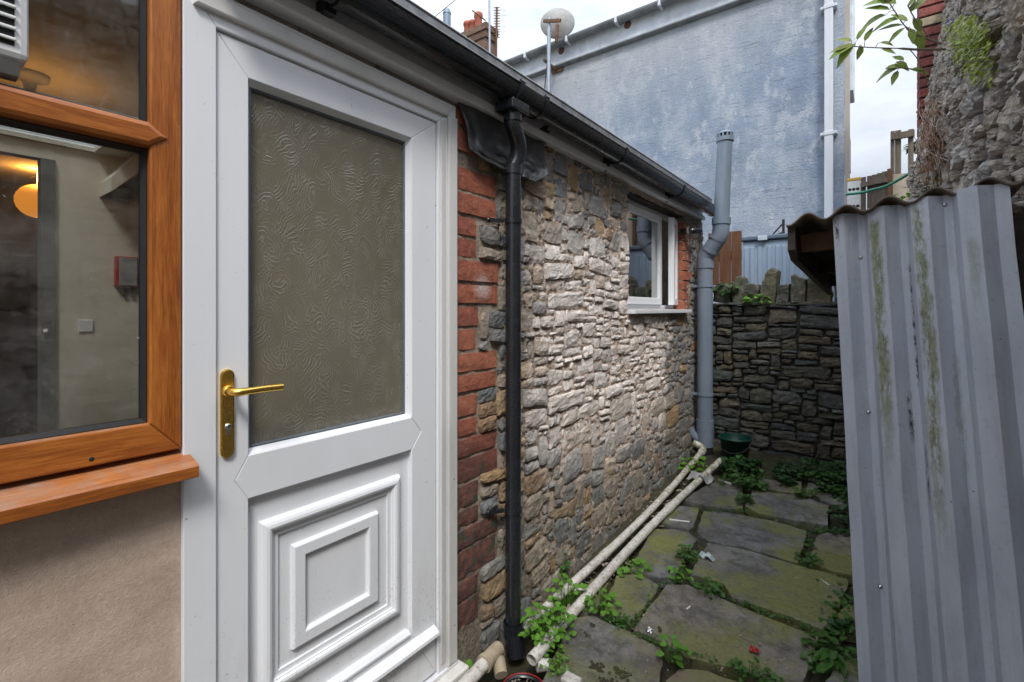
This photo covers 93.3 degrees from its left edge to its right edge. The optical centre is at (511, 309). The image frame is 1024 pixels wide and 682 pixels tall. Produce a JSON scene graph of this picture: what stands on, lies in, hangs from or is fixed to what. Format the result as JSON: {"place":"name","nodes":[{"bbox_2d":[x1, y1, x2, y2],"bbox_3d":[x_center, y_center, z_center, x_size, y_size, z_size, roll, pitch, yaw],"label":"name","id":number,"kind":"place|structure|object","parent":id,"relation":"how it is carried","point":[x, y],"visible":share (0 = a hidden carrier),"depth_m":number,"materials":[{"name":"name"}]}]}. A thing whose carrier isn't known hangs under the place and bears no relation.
{"place":"outdoors","nodes":[
{"label":"outdoors","id":0,"kind":"place"},
{"bbox_2d":[0,0,916,208],"label":"sky","id":1,"kind":"structure","parent":0,"point":[880,108],"materials":[{"name":"white"}]},
{"bbox_2d":[478,444,858,681],"bbox_3d":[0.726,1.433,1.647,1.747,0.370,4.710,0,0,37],"label":"path","id":2,"kind":"structure","parent":0,"point":[775,539],"depth_m":2.30,"materials":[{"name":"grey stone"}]},
{"bbox_2d":[0,0,198,681],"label":"rendered house","id":3,"kind":"structure","parent":2,"relation":"on","point":[97,466],"depth_m":1.14,"materials":[{"name":"beige paint"}]},
{"bbox_2d":[0,0,28,81],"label":"extractor fan","id":4,"kind":"object","parent":3,"relation":"attached to","point":[14,36],"visible":1,"depth_m":0.92},
{"bbox_2d":[14,170,37,217],"bbox_3d":[-3.958,-0.963,4.032,0.275,0.394,0.275,0,0,37],"label":"pendant lamp","id":5,"kind":"object","parent":3,"relation":"hanging from","point":[26,199],"visible":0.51,"depth_m":3.92,"materials":[{"name":"orange glass"}]},
{"bbox_2d":[18,68,50,91],"bbox_3d":[-2.379,-1.065,2.385,0.150,0.190,0.150,0,0,37],"label":"ceiling light","id":6,"kind":"object","parent":3,"relation":"hanging from","point":[30,79],"visible":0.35,"depth_m":2.36,"materials":[{"name":"brown paper"}]},
{"bbox_2d":[78,320,92,331],"bbox_3d":[-3.127,0.121,3.546,0.011,0.086,0.082,0,0,37],"label":"wall socket","id":7,"kind":"object","parent":3,"relation":"attached to","point":[85,325],"depth_m":3.54,"materials":[{"name":"white plastic"}]},
{"bbox_2d":[0,0,198,525],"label":"window","id":8,"kind":"structure","parent":3,"relation":"in","point":[45,472],"depth_m":1.11,"materials":[{"name":"brown wood"}]},
{"bbox_2d":[114,256,137,296],"bbox_3d":[-2.969,-0.251,3.722,0.049,0.308,0.141,0,0,37],"label":"fire blanket","id":9,"kind":"object","parent":3,"relation":"attached to","point":[125,272],"visible":1,"depth_m":3.71,"materials":[{"name":"grey plastic"}]},
{"bbox_2d":[179,0,711,681],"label":"stone outhouse","id":10,"kind":"structure","parent":2,"relation":"on","point":[341,330],"depth_m":1.66,"materials":[{"name":"grey stone"}]},
{"bbox_2d":[216,32,439,681],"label":"door","id":11,"kind":"structure","parent":10,"relation":"in","point":[325,187],"depth_m":1.48,"materials":[{"name":"white plastic"}]},
{"bbox_2d":[458,641,507,681],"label":"waste pipe","id":12,"kind":"object","parent":10,"relation":"attached to","point":[490,657],"visible":1,"depth_m":1.91,"materials":[{"name":"beige plastic"}]},
{"bbox_2d":[458,101,549,181],"bbox_3d":[0.068,-0.767,2.233,0.061,0.354,0.869,0,0,37],"label":"plastic sheet","id":13,"kind":"object","parent":10,"relation":"hanging from","point":[488,139],"visible":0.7,"depth_m":2.07,"materials":[{"name":"black plastic"}]},
{"bbox_2d":[487,97,528,659],"bbox_3d":[-0.009,0.316,2.073,0.153,2.367,0.159,0,0,37],"label":"downpipe","id":14,"kind":"object","parent":10,"relation":"attached to","point":[513,111],"visible":0.97,"depth_m":2.07,"materials":[{"name":"black plastic"}]},
{"bbox_2d":[316,0,713,216],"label":"gutter","id":15,"kind":"object","parent":10,"relation":"attached to","point":[393,20],"visible":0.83,"depth_m":1.85,"materials":[{"name":"black plastic"}]},
{"bbox_2d":[559,553,570,575],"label":"weed","id":16,"kind":"object","parent":10,"relation":"attached to","point":[563,568],"visible":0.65,"depth_m":2.52,"materials":[{"name":"green plant"}]},
{"bbox_2d":[523,440,706,632],"bbox_3d":[0.861,1.276,3.142,0.135,0.288,2.639,0,0,36],"label":"waste pipe","id":17,"kind":"object","parent":10,"relation":"attached to","point":[590,567],"visible":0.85,"depth_m":2.77,"materials":[{"name":"beige plastic"}]},
{"bbox_2d":[627,199,691,313],"bbox_3d":[1.113,-0.383,3.746,0.183,0.825,1.215,0,0,37],"label":"window","id":18,"kind":"structure","parent":10,"relation":"in","point":[644,231],"depth_m":3.78,"materials":[{"name":"white plastic"}]},
{"bbox_2d":[680,227,701,234],"bbox_3d":[1.546,-0.673,4.155,0.197,0.070,0.104,0,0,-6],"label":"waste pipe","id":19,"kind":"object","parent":10,"relation":"attached to","point":[688,230],"visible":1,"depth_m":4.13,"materials":[{"name":"black plastic"}]},
{"bbox_2d":[689,130,733,455],"bbox_3d":[1.746,-0.077,4.259,0.390,2.905,0.170,0,0,37],"label":"soil pipe","id":20,"kind":"object","parent":10,"relation":"attached to","point":[708,253],"visible":0.95,"depth_m":4.23,"materials":[{"name":"grey plastic"}]},
{"bbox_2d":[465,659,472,667],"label":"weed","id":21,"kind":"object","parent":2,"relation":"on","point":[469,662],"visible":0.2,"depth_m":1.94,"materials":[{"name":"green plant"}]},
{"bbox_2d":[461,11,494,54],"bbox_3d":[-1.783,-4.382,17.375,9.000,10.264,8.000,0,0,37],"label":"chimney","id":22,"kind":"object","parent":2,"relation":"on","point":[475,29],"depth_m":15.32,"materials":[{"name":"brick"}]},
{"bbox_2d":[443,8,450,25],"bbox_3d":[-1.750,-6.117,13.000,0.229,3.935,0.229,0,0,37],"label":"flue","id":23,"kind":"object","parent":22,"relation":"on","point":[446,15],"visible":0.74,"depth_m":12.91,"materials":[{"name":"silver metal"}]},
{"bbox_2d":[488,0,490,52],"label":"television aerial","id":24,"kind":"object","parent":22,"relation":"attached to","point":[489,22],"visible":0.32,"depth_m":14.38,"materials":[{"name":"silver metal"}]},
{"bbox_2d":[494,4,505,56],"bbox_3d":[-0.384,-8.500,15.307,0.394,2.400,0.072,0,0,-3],"label":"television aerial","id":25,"kind":"object","parent":22,"relation":"attached to","point":[496,31],"visible":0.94,"depth_m":15.29,"materials":[{"name":"grey metal"}]},
{"bbox_2d":[503,672,542,681],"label":"drain gully","id":26,"kind":"object","parent":2,"relation":"on","point":[522,677],"visible":1,"depth_m":1.96,"materials":[{"name":"red plastic"}]},
{"bbox_2d":[518,601,577,651],"bbox_3d":[0.150,1.357,2.099,0.261,0.152,0.254,0,0,37],"label":"weed","id":27,"kind":"object","parent":2,"relation":"on","point":[550,622],"visible":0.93,"depth_m":2.07,"materials":[{"name":"green plant"}]},
{"bbox_2d":[539,652,570,676],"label":"weed","id":28,"kind":"object","parent":2,"relation":"on","point":[551,665],"visible":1,"depth_m":1.92,"materials":[{"name":"green plant"}]},
{"bbox_2d":[545,573,587,608],"bbox_3d":[0.259,1.349,2.332,0.206,0.132,0.198,0,0,-1],"label":"weed","id":29,"kind":"object","parent":2,"relation":"on","point":[576,586],"visible":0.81,"depth_m":2.31,"materials":[{"name":"green plant"}]},
{"bbox_2d":[561,671,581,681],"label":"stone","id":30,"kind":"object","parent":2,"relation":"on","point":[567,676],"visible":1,"depth_m":1.85,"materials":[{"name":"white stone"}]},
{"bbox_2d":[582,588,621,615],"bbox_3d":[0.411,1.371,2.266,0.181,0.082,0.168,0,0,-33],"label":"weed","id":31,"kind":"object","parent":2,"relation":"on","point":[610,597],"visible":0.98,"depth_m":2.25,"materials":[{"name":"green plant"}]},
{"bbox_2d":[601,611,630,629],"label":"weed","id":32,"kind":"object","parent":2,"relation":"on","point":[616,620],"visible":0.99,"depth_m":2.18,"materials":[{"name":"green plant"}]},
{"bbox_2d":[541,460,702,627],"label":"dead leaves","id":33,"kind":"object","parent":2,"relation":"on","point":[603,564],"visible":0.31,"depth_m":3.01,"materials":[{"name":"brown plant"}]},
{"bbox_2d":[527,458,722,672],"bbox_3d":[0.872,1.330,2.928,0.104,0.268,2.532,0,0,39],"label":"waste pipe","id":34,"kind":"object","parent":2,"relation":"on","point":[536,654],"visible":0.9,"depth_m":2.52,"materials":[{"name":"beige plastic"}]},
{"bbox_2d":[617,557,652,578],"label":"weed","id":35,"kind":"object","parent":2,"relation":"on","point":[626,569],"visible":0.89,"depth_m":2.53,"materials":[{"name":"green plant"}]},
{"bbox_2d":[583,622,691,681],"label":"moss pads","id":36,"kind":"object","parent":2,"relation":"on","point":[599,669],"visible":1,"depth_m":1.91,"materials":[{"name":"plant"}]},
{"bbox_2d":[655,634,692,668],"bbox_3d":[0.652,1.372,1.952,0.149,0.096,0.117,0,0,2],"label":"weed","id":37,"kind":"object","parent":2,"relation":"on","point":[680,647],"visible":1,"depth_m":1.94,"materials":[{"name":"green plant"}]},
{"bbox_2d":[504,0,854,305],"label":"rendered house","id":38,"kind":"structure","parent":2,"relation":"on","point":[675,87],"depth_m":6.52,"materials":[{"name":"paint"}]},
{"bbox_2d":[540,8,574,91],"bbox_3d":[0.700,-4.029,7.946,0.534,2.048,0.579,0,0,37],"label":"satellite dish","id":39,"kind":"object","parent":38,"relation":"attached to","point":[556,24],"visible":0.94,"depth_m":7.97,"materials":[{"name":"white metal"}]},
{"bbox_2d":[669,519,689,521],"bbox_3d":[1.049,1.324,3.028,0.120,0.012,0.012,0,0,17],"label":"plastic scrap","id":40,"kind":"object","parent":2,"relation":"on","point":[678,520],"visible":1,"depth_m":3.03,"materials":[{"name":"white plastic"}]},
{"bbox_2d":[666,565,693,581],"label":"weed","id":41,"kind":"object","parent":2,"relation":"on","point":[675,570],"visible":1,"depth_m":2.48,"materials":[{"name":"green plant"}]},
{"bbox_2d":[675,544,698,562],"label":"weed","id":42,"kind":"object","parent":2,"relation":"on","point":[687,555],"visible":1,"depth_m":2.61,"materials":[{"name":"green plant"}]},
{"bbox_2d":[678,456,707,471],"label":"weed","id":43,"kind":"object","parent":2,"relation":"on","point":[692,467],"visible":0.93,"depth_m":3.79,"materials":[{"name":"green plant"}]},
{"bbox_2d":[557,492,843,675],"bbox_3d":[1.197,1.338,2.609,1.938,0.173,1.631,0,0,6],"label":"grit","id":44,"kind":"object","parent":2,"relation":"on","point":[715,606],"visible":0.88,"depth_m":2.17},
{"bbox_2d":[686,471,714,484],"bbox_3d":[1.406,1.250,3.609,0.170,0.074,0.136,0,0,37],"label":"plastic scrap","id":45,"kind":"object","parent":2,"relation":"on","point":[708,479],"visible":0.91,"depth_m":3.58,"materials":[{"name":"white plastic"}]},
{"bbox_2d":[698,551,714,560],"bbox_3d":[1.050,1.333,2.618,0.085,0.034,0.042,0,0,37],"label":"plastic scrap","id":46,"kind":"object","parent":2,"relation":"on","point":[702,554],"visible":1,"depth_m":2.61,"materials":[{"name":"white plastic"}]},
{"bbox_2d":[693,576,724,599],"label":"weed","id":47,"kind":"object","parent":2,"relation":"on","point":[718,586],"visible":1,"depth_m":2.34,"materials":[{"name":"green plant"}]},
{"bbox_2d":[708,231,741,284],"bbox_3d":[2.211,-0.528,5.022,0.328,0.546,0.065,0,0,37],"label":"timber panel","id":48,"kind":"object","parent":2,"relation":"on","point":[727,268],"visible":0.52,"depth_m":4.97,"materials":[{"name":"brown wood"}]},
{"bbox_2d":[717,433,752,458],"bbox_3d":[1.887,1.158,4.090,0.274,0.161,0.264,0,0,37],"label":"bucket","id":49,"kind":"object","parent":2,"relation":"on","point":[733,444],"visible":0.94,"depth_m":4.02,"materials":[{"name":"green plastic"}]},
{"bbox_2d":[625,506,855,681],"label":"weeds","id":50,"kind":"object","parent":2,"relation":"on","point":[844,604],"visible":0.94,"depth_m":2.13,"materials":[{"name":"green plant"}]},
{"bbox_2d":[735,492,754,503],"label":"weed","id":51,"kind":"object","parent":2,"relation":"on","point":[748,496],"visible":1,"depth_m":3.24,"materials":[{"name":"green plant"}]},
{"bbox_2d":[732,474,768,490],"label":"weed","id":52,"kind":"object","parent":2,"relation":"on","point":[759,484],"visible":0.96,"depth_m":3.45,"materials":[{"name":"green plant"}]},
{"bbox_2d":[725,656,777,681],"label":"weed","id":53,"kind":"object","parent":2,"relation":"on","point":[774,676],"visible":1,"depth_m":1.85,"materials":[{"name":"green plant"}]},
{"bbox_2d":[749,644,758,653],"bbox_3d":[0.986,1.384,1.969,0.036,0.018,0.029,0,0,37],"label":"sweet wrapper","id":54,"kind":"object","parent":2,"relation":"on","point":[754,649],"visible":1,"depth_m":1.97,"materials":[{"name":"red plastic"}]},
{"bbox_2d":[713,268,845,464],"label":"stone wall","id":55,"kind":"structure","parent":2,"relation":"on","point":[777,380],"depth_m":4.20,"materials":[{"name":"grey stone"}]},
{"bbox_2d":[713,282,739,296],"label":"wall plant","id":56,"kind":"object","parent":55,"relation":"on","point":[721,293],"depth_m":4.42,"materials":[{"name":"green plant"}]},
{"bbox_2d":[742,294,770,304],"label":"wall plant","id":57,"kind":"object","parent":55,"relation":"on","point":[746,298],"depth_m":4.28,"materials":[{"name":"green plant"}]},
{"bbox_2d":[718,455,849,534],"bbox_3d":[2.027,1.239,3.528,1.037,0.165,1.401,0,0,37],"label":"ground cover","id":58,"kind":"object","parent":2,"relation":"on","point":[782,468],"visible":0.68,"depth_m":3.64,"materials":[{"name":"green plant"}]},
{"bbox_2d":[742,233,834,301],"bbox_3d":[3.229,-0.061,5.207,1.280,1.462,0.800,0,0,37],"label":"metal fence","id":59,"kind":"object","parent":2,"relation":"on","point":[762,255],"visible":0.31,"depth_m":5.14,"materials":[{"name":"blue metal"}]},
{"bbox_2d":[773,219,784,233],"bbox_3d":[3.060,-0.181,5.586,0.160,1.703,0.029,0,0,37],"label":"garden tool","id":60,"kind":"object","parent":59,"relation":"in","point":[783,226],"visible":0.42,"depth_m":5.54,"materials":[{"name":"grey metal"}]},
{"bbox_2d":[794,552,822,564],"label":"weed","id":61,"kind":"object","parent":2,"relation":"on","point":[810,561],"visible":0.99,"depth_m":2.54,"materials":[{"name":"green plant"}]},
{"bbox_2d":[803,631,857,676],"bbox_3d":[1.284,1.370,1.934,0.215,0.080,0.237,0,0,-1],"label":"weed","id":62,"kind":"object","parent":2,"relation":"on","point":[831,655],"visible":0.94,"depth_m":1.89,"materials":[{"name":"green plant"}]},
{"bbox_2d":[825,618,855,639],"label":"weed","id":63,"kind":"object","parent":2,"relation":"on","point":[843,622],"visible":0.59,"depth_m":2.07,"materials":[{"name":"green plant"}]},
{"bbox_2d":[860,129,914,209],"bbox_3d":[4.312,-0.688,5.544,0.520,2.716,0.155,0,0,37],"label":"fence","id":64,"kind":"object","parent":2,"relation":"on","point":[890,175],"visible":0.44,"depth_m":5.52,"materials":[{"name":"brown wood"}]},
{"bbox_2d":[786,177,1023,681],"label":"lean to","id":65,"kind":"object","parent":2,"relation":"on","point":[929,283],"visible":1,"depth_m":1.49,"materials":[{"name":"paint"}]},
{"bbox_2d":[917,0,944,137],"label":"brick pier","id":66,"kind":"structure","parent":2,"relation":"on","point":[929,13],"depth_m":4.51,"materials":[{"name":"red brick"}]},
{"bbox_2d":[846,172,908,195],"bbox_3d":[3.928,-1.363,5.116,0.655,0.234,0.030,0,0,37],"label":"garden hose","id":67,"kind":"object","parent":66,"relation":"attached to","point":[881,187],"visible":0.76,"depth_m":5.13,"materials":[{"name":"green rubber"}]},
{"bbox_2d":[893,187,910,199],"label":"wall plant","id":68,"kind":"object","parent":66,"relation":"attached to","point":[907,196],"depth_m":4.87,"materials":[{"name":"green plant"}]},
{"bbox_2d":[905,0,1023,216],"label":"stone wall","id":69,"kind":"structure","parent":2,"relation":"on","point":[984,128],"depth_m":2.05,"materials":[{"name":"grey stone"}]},
{"bbox_2d":[829,0,945,84],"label":"overhanging branch","id":70,"kind":"object","parent":69,"relation":"attached to","point":[918,38],"visible":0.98,"depth_m":3.61,"materials":[{"name":"green plant"}]},
{"bbox_2d":[913,96,949,189],"bbox_3d":[3.993,-1.750,4.755,0.139,2.144,5.522,0,0,39],"label":"dead plant","id":71,"kind":"object","parent":69,"relation":"attached to","point":[931,137],"visible":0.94,"depth_m":3.02,"materials":[{"name":"brown plant"}]},
{"bbox_2d":[941,14,1000,88],"bbox_3d":[2.338,-1.383,2.514,0.128,1.109,1.825,0,0,38],"label":"trailing plant","id":72,"kind":"object","parent":69,"relation":"on","point":[969,42],"visible":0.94,"depth_m":2.04,"materials":[{"name":"green plant"}]},
{"bbox_2d":[847,177,860,208],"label":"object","id":73,"kind":"object","parent":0,"point":[853,184],"visible":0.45,"depth_m":5.39,"materials":[{"name":"metal"}]},
{"bbox_2d":[901,141,915,153],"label":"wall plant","id":74,"kind":"object","parent":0,"point":[906,149],"depth_m":7.31,"materials":[{"name":"green plant"}]}
]}

